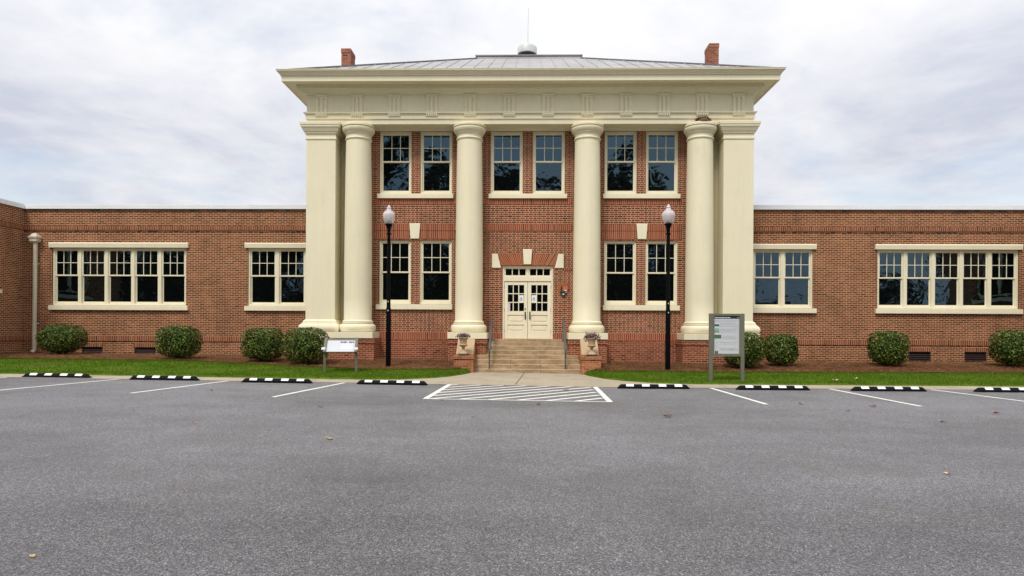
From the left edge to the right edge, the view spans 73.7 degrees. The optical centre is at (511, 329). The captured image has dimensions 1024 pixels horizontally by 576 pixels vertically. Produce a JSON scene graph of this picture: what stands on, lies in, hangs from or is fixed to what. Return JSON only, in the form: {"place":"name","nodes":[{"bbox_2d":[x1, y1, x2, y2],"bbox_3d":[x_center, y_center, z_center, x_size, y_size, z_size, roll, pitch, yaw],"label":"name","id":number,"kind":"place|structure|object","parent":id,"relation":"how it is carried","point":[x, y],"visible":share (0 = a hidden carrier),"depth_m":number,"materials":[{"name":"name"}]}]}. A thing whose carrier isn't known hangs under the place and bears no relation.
{"place":"outdoors","nodes":[
{"label":"outdoors","id":0,"kind":"place"},
{"bbox_2d":[0,351,1023,372],"bbox_3d":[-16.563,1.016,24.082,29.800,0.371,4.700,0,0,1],"label":"planting bed","id":1,"kind":"object","parent":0,"point":[378,362],"visible":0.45,"depth_m":23.27,"materials":[{"name":"brown plant"}]},
{"bbox_2d":[34,323,88,354],"bbox_3d":[-16.444,0.362,24.982,1.587,1.227,1.430,0,0,1],"label":"shrub","id":2,"kind":"object","parent":1,"relation":"on","point":[58,339],"visible":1,"depth_m":24.64,"materials":[{"name":"green plant"}]},
{"bbox_2d":[155,325,202,358],"bbox_3d":[-11.497,0.448,23.567,1.452,1.224,1.330,0,0,1],"label":"shrub","id":3,"kind":"object","parent":1,"relation":"on","point":[181,342],"visible":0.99,"depth_m":23.18,"materials":[{"name":"green plant"}]},
{"bbox_2d":[240,327,283,361],"bbox_3d":[-8.431,0.526,23.091,1.315,1.216,1.219,0,0,1],"label":"shrub","id":4,"kind":"object","parent":1,"relation":"on","point":[262,343],"visible":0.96,"depth_m":22.71,"materials":[{"name":"green plant"}]},
{"bbox_2d":[281,327,329,363],"bbox_3d":[-6.809,0.554,22.554,1.586,1.301,1.411,0,0,1],"label":"shrub","id":5,"kind":"object","parent":1,"relation":"on","point":[308,343],"visible":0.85,"depth_m":22.12,"materials":[{"name":"green plant"}]},
{"bbox_2d":[383,205,394,366],"bbox_3d":[-4.046,-1.415,22.398,0.396,5.350,0.396,0,0,1],"label":"street lamp","id":6,"kind":"object","parent":1,"relation":"on","point":[388,215],"visible":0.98,"depth_m":22.34,"materials":[{"name":"black metal"}]},
{"bbox_2d":[0,357,1023,386],"bbox_3d":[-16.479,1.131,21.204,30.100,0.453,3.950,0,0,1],"label":"lawn","id":7,"kind":"structure","parent":0,"point":[195,369],"depth_m":20.45,"materials":[{"name":"green plant"}]},
{"bbox_2d":[321,337,358,371],"bbox_3d":[-5.191,0.784,20.644,1.065,1.089,0.518,0,0,-8],"label":"interpretive panel","id":8,"kind":"object","parent":7,"relation":"on","point":[340,346],"visible":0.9,"depth_m":20.59,"materials":[{"name":"white metal"}]},
{"bbox_2d":[0,377,1023,575],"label":"parking lot","id":9,"kind":"structure","parent":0,"point":[110,477],"depth_m":6.55,"materials":[{"name":"grey asphalt"}]},
{"bbox_2d":[4,379,115,389],"bbox_3d":[-10.667,1.298,16.216,0.100,0.006,3.582,0,0,10],"label":"parking line","id":10,"kind":"object","parent":9,"relation":"on","point":[58,384],"visible":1,"depth_m":16.14,"materials":[{"name":"white paint"}]},
{"bbox_2d":[129,375,199,380],"bbox_3d":[-9.122,1.268,17.931,1.810,0.122,0.174,0,0,1],"label":"wheel stop","id":11,"kind":"object","parent":9,"relation":"on","point":[145,377],"visible":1,"depth_m":17.86,"materials":[{"name":"black rubber"}]},
{"bbox_2d":[133,381,224,392],"bbox_3d":[-7.742,1.341,16.150,0.100,0.006,3.575,0,0,9],"label":"parking line","id":12,"kind":"object","parent":9,"relation":"on","point":[176,387],"visible":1,"depth_m":15.80,"materials":[{"name":"white paint"}]},
{"bbox_2d":[241,378,312,382],"bbox_3d":[-6.049,1.313,17.592,1.810,0.122,0.171,0,0,1],"label":"wheel stop","id":13,"kind":"object","parent":9,"relation":"on","point":[269,380],"visible":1,"depth_m":17.52,"materials":[{"name":"black rubber"}]},
{"bbox_2d":[272,383,342,396],"bbox_3d":[-4.647,1.386,15.929,0.100,0.005,3.865,0,0,8],"label":"parking line","id":14,"kind":"object","parent":9,"relation":"on","point":[307,390],"visible":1,"depth_m":15.54,"materials":[{"name":"white paint"}]},
{"bbox_2d":[357,380,427,384],"bbox_3d":[-3.071,1.356,17.504,1.811,0.122,0.180,0,0,1],"label":"wheel stop","id":15,"kind":"object","parent":9,"relation":"on","point":[387,382],"visible":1,"depth_m":17.43,"materials":[{"name":"black rubber"}]},
{"bbox_2d":[423,384,612,401],"bbox_3d":[0.184,1.455,15.936,3.981,0.038,3.798,0,0,1],"label":"hatched marking","id":16,"kind":"object","parent":9,"relation":"on","point":[602,394],"visible":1,"depth_m":15.45,"materials":[{"name":"white paint"}]},
{"bbox_2d":[617,384,689,388],"bbox_3d":[3.587,1.441,17.323,1.810,0.107,0.175,0,0,1],"label":"wheel stop","id":17,"kind":"object","parent":9,"relation":"on","point":[651,386],"visible":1,"depth_m":17.25,"materials":[{"name":"black rubber"}]},
{"bbox_2d":[711,388,766,403],"bbox_3d":[5.119,1.502,15.643,0.100,0.001,3.811,0,0,0],"label":"parking line","id":18,"kind":"object","parent":9,"relation":"on","point":[739,396],"visible":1,"depth_m":15.33,"materials":[{"name":"white paint"}]},
{"bbox_2d":[736,385,809,389],"bbox_3d":[6.532,1.456,17.106,1.810,0.107,0.176,0,0,1],"label":"wheel stop","id":19,"kind":"object","parent":9,"relation":"on","point":[753,387],"visible":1,"depth_m":17.03,"materials":[{"name":"black rubber"}]},
{"bbox_2d":[831,389,919,405],"bbox_3d":[8.116,1.517,15.500,0.100,0.001,3.960,0,0,0],"label":"parking line","id":20,"kind":"object","parent":9,"relation":"on","point":[876,397],"visible":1,"depth_m":15.04,"materials":[{"name":"white paint"}]},
{"bbox_2d":[851,386,926,391],"bbox_3d":[9.339,1.470,16.942,1.811,0.107,0.183,0,0,1],"label":"wheel stop","id":21,"kind":"object","parent":9,"relation":"on","point":[861,388],"visible":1,"depth_m":16.87,"materials":[{"name":"black rubber"}]},
{"bbox_2d":[937,390,1020,400],"bbox_3d":[10.873,1.531,15.537,0.100,0.001,3.787,0,0,-6],"label":"parking line","id":22,"kind":"object","parent":9,"relation":"on","point":[980,395],"visible":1,"depth_m":15.86,"materials":[{"name":"white paint"}]},
{"bbox_2d":[973,387,1023,391],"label":"wheel stop","id":23,"kind":"object","parent":9,"relation":"on","point":[984,389],"visible":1,"depth_m":16.76,"materials":[{"name":"black rubber"}]},
{"bbox_2d":[0,372,1023,389],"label":"walkway","id":24,"kind":"structure","parent":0,"point":[527,379],"depth_m":18.82,"materials":[{"name":"concrete"}]},
{"bbox_2d":[22,373,91,377],"bbox_3d":[-12.146,1.224,18.230,1.810,0.122,0.176,0,0,1],"label":"wheel stop","id":25,"kind":"object","parent":24,"relation":"on","point":[58,375],"visible":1,"depth_m":18.16,"materials":[{"name":"black rubber"}]},
{"bbox_2d":[0,0,1023,204],"label":"sky","id":26,"kind":"structure","parent":0,"point":[874,102],"materials":[{"name":"white"}]},
{"bbox_2d":[585,370,1023,386],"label":"lawn","id":27,"kind":"structure","parent":0,"point":[839,379],"depth_m":19.85,"materials":[{"name":"green plant"}]},
{"bbox_2d":[708,313,744,381],"bbox_3d":[6.062,0.529,19.297,0.990,1.966,0.080,0,0,1],"label":"information board","id":28,"kind":"object","parent":27,"relation":"on","point":[726,334],"visible":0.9,"depth_m":19.29,"materials":[{"name":"grey metal"}]},
{"bbox_2d":[594,361,1023,372],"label":"planting bed","id":29,"kind":"object","parent":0,"point":[837,368],"visible":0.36,"depth_m":22.88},
{"bbox_2d":[662,204,674,370],"bbox_3d":[5.072,-1.353,22.191,0.428,5.442,0.428,0,0,1],"label":"street lamp","id":30,"kind":"object","parent":29,"relation":"on","point":[668,215],"visible":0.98,"depth_m":22.13,"materials":[{"name":"black metal"}]},
{"bbox_2d":[724,332,766,368],"bbox_3d":[7.709,0.694,22.734,1.408,1.296,1.251,0,0,1],"label":"shrub","id":31,"kind":"object","parent":29,"relation":"on","point":[752,352],"visible":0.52,"depth_m":22.34,"materials":[{"name":"green plant"}]},
{"bbox_2d":[764,334,799,365],"bbox_3d":[9.189,0.716,23.302,1.040,1.133,0.968,0,0,1],"label":"shrub","id":32,"kind":"object","parent":29,"relation":"on","point":[782,349],"visible":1,"depth_m":22.98,"materials":[{"name":"green plant"}]},
{"bbox_2d":[866,330,909,365],"bbox_3d":[12.834,0.654,23.323,1.248,1.261,1.156,0,0,1],"label":"shrub","id":33,"kind":"object","parent":29,"relation":"on","point":[884,347],"visible":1,"depth_m":22.98,"materials":[{"name":"green plant"}]},
{"bbox_2d":[987,329,1023,366],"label":"shrub","id":34,"kind":"object","parent":29,"relation":"on","point":[1008,347],"visible":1,"depth_m":22.98,"materials":[{"name":"green plant"}]},
{"label":"ground","id":35,"kind":"structure","parent":0,"visible":0},
{"bbox_2d":[0,7,1023,374],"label":"school building","id":36,"kind":"structure","parent":35,"relation":"on","point":[496,183],"depth_m":25.07,"materials":[{"name":"brick"}]},
{"bbox_2d":[53,248,79,304],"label":"window","id":37,"kind":"structure","parent":36,"relation":"in","point":[66,261],"depth_m":26.52,"materials":[{"name":"black glass"}]},
{"bbox_2d":[80,248,105,304],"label":"window","id":38,"kind":"structure","parent":36,"relation":"in","point":[92,260],"depth_m":26.50,"materials":[{"name":"black glass"}]},
{"bbox_2d":[106,248,132,304],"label":"window","id":39,"kind":"structure","parent":36,"relation":"in","point":[119,261],"depth_m":26.47,"materials":[{"name":"black glass"}]},
{"bbox_2d":[133,248,160,305],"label":"window","id":40,"kind":"structure","parent":36,"relation":"in","point":[146,261],"depth_m":26.45,"materials":[{"name":"black glass"}]},
{"bbox_2d":[160,248,185,305],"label":"window","id":41,"kind":"structure","parent":36,"relation":"in","point":[172,260],"depth_m":26.43,"materials":[{"name":"black glass"}]},
{"bbox_2d":[248,248,276,305],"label":"window","id":42,"kind":"structure","parent":36,"relation":"in","point":[262,262],"depth_m":26.35,"materials":[{"name":"black glass"}]},
{"bbox_2d":[277,249,305,305],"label":"window","id":43,"kind":"structure","parent":36,"relation":"in","point":[291,263],"depth_m":26.32,"materials":[{"name":"black glass"}]},
{"bbox_2d":[379,240,410,303],"bbox_3d":[-4.298,-2.112,25.232,1.170,2.340,0.145,0,0,1],"label":"window","id":44,"kind":"structure","parent":36,"relation":"in","point":[400,250],"depth_m":25.22,"materials":[{"name":"black glass"}]},
{"bbox_2d":[380,132,411,193],"bbox_3d":[-4.278,-6.144,25.232,1.170,2.285,0.145,0,0,1],"label":"window","id":45,"kind":"structure","parent":36,"relation":"in","point":[395,147],"depth_m":25.23,"materials":[{"name":"black glass"}]},
{"bbox_2d":[420,132,451,193],"bbox_3d":[-2.778,-6.137,25.198,1.170,2.285,0.145,0,0,1],"label":"window","id":46,"kind":"structure","parent":36,"relation":"in","point":[436,147],"depth_m":25.19,"materials":[{"name":"black glass"}]},
{"bbox_2d":[420,241,451,303],"bbox_3d":[-2.798,-2.104,25.198,1.170,2.340,0.145,0,0,1],"label":"window","id":47,"kind":"structure","parent":36,"relation":"in","point":[435,256],"depth_m":25.19,"materials":[{"name":"beige paint"}]},
{"bbox_2d":[458,337,468,354],"bbox_3d":[-1.625,0.556,22.823,0.340,0.600,0.340,0,0,1],"label":"urn","id":48,"kind":"object","parent":36,"relation":"on","point":[463,342],"visible":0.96,"depth_m":22.72,"materials":[{"name":"stone"}]},
{"bbox_2d":[455,333,469,337],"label":"potted plant","id":49,"kind":"object","parent":48,"relation":"in","point":[461,335],"visible":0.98,"depth_m":22.77,"materials":[{"name":"purple plant"}]},
{"bbox_2d":[489,316,492,368],"bbox_3d":[-0.741,0.498,23.887,0.054,1.956,1.881,0,0,1],"label":"handrail","id":50,"kind":"object","parent":36,"relation":"on","point":[491,334],"visible":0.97,"depth_m":23.85,"materials":[{"name":"grey metal"}]},
{"bbox_2d":[491,132,522,193],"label":"window","id":51,"kind":"structure","parent":36,"relation":"in","point":[506,147],"depth_m":25.14,"materials":[{"name":"black glass"}]},
{"bbox_2d":[504,281,527,338],"bbox_3d":[0.138,-0.717,25.090,0.858,2.105,0.128,0,0,1],"label":"door","id":52,"kind":"structure","parent":36,"relation":"in","point":[515,320],"depth_m":25.11,"materials":[{"name":"beige paint"}]},
{"bbox_2d":[519,295,523,301],"bbox_3d":[0.341,-1.138,25.119,0.180,0.260,0.006,0,0,1],"label":"paper notice","id":53,"kind":"object","parent":52,"relation":"attached to","point":[521,298],"visible":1,"depth_m":25.12,"materials":[{"name":"white paper"}]},
{"bbox_2d":[528,282,550,338],"bbox_3d":[1.008,-0.712,25.070,0.858,2.105,0.128,0,0,1],"label":"door","id":54,"kind":"structure","parent":36,"relation":"in","point":[539,312],"depth_m":25.09,"materials":[{"name":"beige paint"}]},
{"bbox_2d":[533,132,564,193],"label":"window","id":55,"kind":"structure","parent":36,"relation":"in","point":[548,147],"depth_m":25.10,"materials":[{"name":"glass"}]},
{"bbox_2d":[558,284,568,296],"bbox_3d":[1.871,-1.424,24.940,0.405,0.503,0.052,0,0,1],"label":"wall emblem","id":56,"kind":"object","parent":36,"relation":"attached to","point":[563,289],"depth_m":24.92,"materials":[{"name":"orange paint"}]},
{"bbox_2d":[562,317,565,368],"bbox_3d":[1.819,0.511,23.829,0.054,1.956,1.881,0,0,1],"label":"handrail","id":57,"kind":"object","parent":36,"relation":"on","point":[563,334],"visible":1,"depth_m":23.81,"materials":[{"name":"grey metal"}]},
{"bbox_2d":[586,338,596,355],"bbox_3d":[2.653,0.577,22.726,0.340,0.600,0.340,0,0,1],"label":"urn","id":58,"kind":"object","parent":36,"relation":"on","point":[591,343],"visible":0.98,"depth_m":22.62,"materials":[{"name":"stone"}]},
{"bbox_2d":[583,331,600,341],"bbox_3d":[2.670,0.232,22.736,0.613,0.374,0.440,0,0,1],"label":"potted plant","id":59,"kind":"object","parent":58,"relation":"in","point":[586,336],"visible":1,"depth_m":22.67,"materials":[{"name":"purple plant"}]},
{"bbox_2d":[604,241,635,304],"bbox_3d":[3.950,-2.070,25.045,1.170,2.340,0.145,0,0,1],"label":"window","id":60,"kind":"structure","parent":36,"relation":"in","point":[619,256],"depth_m":25.04,"materials":[{"name":"black glass"}]},
{"bbox_2d":[604,131,636,193],"bbox_3d":[3.970,-6.102,25.045,1.170,2.285,0.145,0,0,1],"label":"window","id":61,"kind":"structure","parent":36,"relation":"in","point":[620,146],"depth_m":25.04,"materials":[{"name":"black glass"}]},
{"bbox_2d":[645,241,676,304],"bbox_3d":[5.449,-2.062,25.011,1.170,2.340,0.145,0,0,1],"label":"window","id":62,"kind":"structure","parent":36,"relation":"in","point":[655,251],"depth_m":25.00,"materials":[{"name":"beige paint"}]},
{"bbox_2d":[646,131,677,193],"bbox_3d":[5.470,-6.095,25.011,1.170,2.285,0.145,0,0,1],"label":"window","id":63,"kind":"structure","parent":36,"relation":"in","point":[661,146],"depth_m":25.01,"materials":[{"name":"beige paint"}]},
{"bbox_2d":[695,116,710,120],"bbox_3d":[6.716,-7.375,23.983,0.552,0.272,0.451,0,0,37],"label":"bird nest","id":64,"kind":"object","parent":36,"relation":"on","point":[702,118],"visible":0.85,"depth_m":23.85,"materials":[{"name":"brown"}]},
{"bbox_2d":[753,250,782,307],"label":"window","id":65,"kind":"structure","parent":36,"relation":"in","point":[767,264],"depth_m":25.91,"materials":[{"name":"glass"}]},
{"bbox_2d":[782,250,812,307],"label":"window","id":66,"kind":"structure","parent":36,"relation":"in","point":[797,264],"depth_m":25.88,"materials":[{"name":"beige paint"}]},
{"bbox_2d":[877,250,904,308],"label":"window","id":67,"kind":"structure","parent":36,"relation":"in","point":[891,263],"depth_m":25.80,"materials":[{"name":"black glass"}]},
{"bbox_2d":[905,250,932,308],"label":"window","id":68,"kind":"structure","parent":36,"relation":"in","point":[918,263],"depth_m":25.78,"materials":[{"name":"beige paint"}]},
{"bbox_2d":[933,250,960,308],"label":"window","id":69,"kind":"structure","parent":36,"relation":"in","point":[946,263],"depth_m":25.75,"materials":[{"name":"beige paint"}]},
{"bbox_2d":[961,250,989,308],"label":"window","id":70,"kind":"structure","parent":36,"relation":"in","point":[975,264],"depth_m":25.73,"materials":[{"name":"black glass"}]},
{"bbox_2d":[989,250,1017,308],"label":"window","id":71,"kind":"structure","parent":36,"relation":"in","point":[1003,289],"depth_m":25.71,"materials":[{"name":"beige paint"}]}
]}

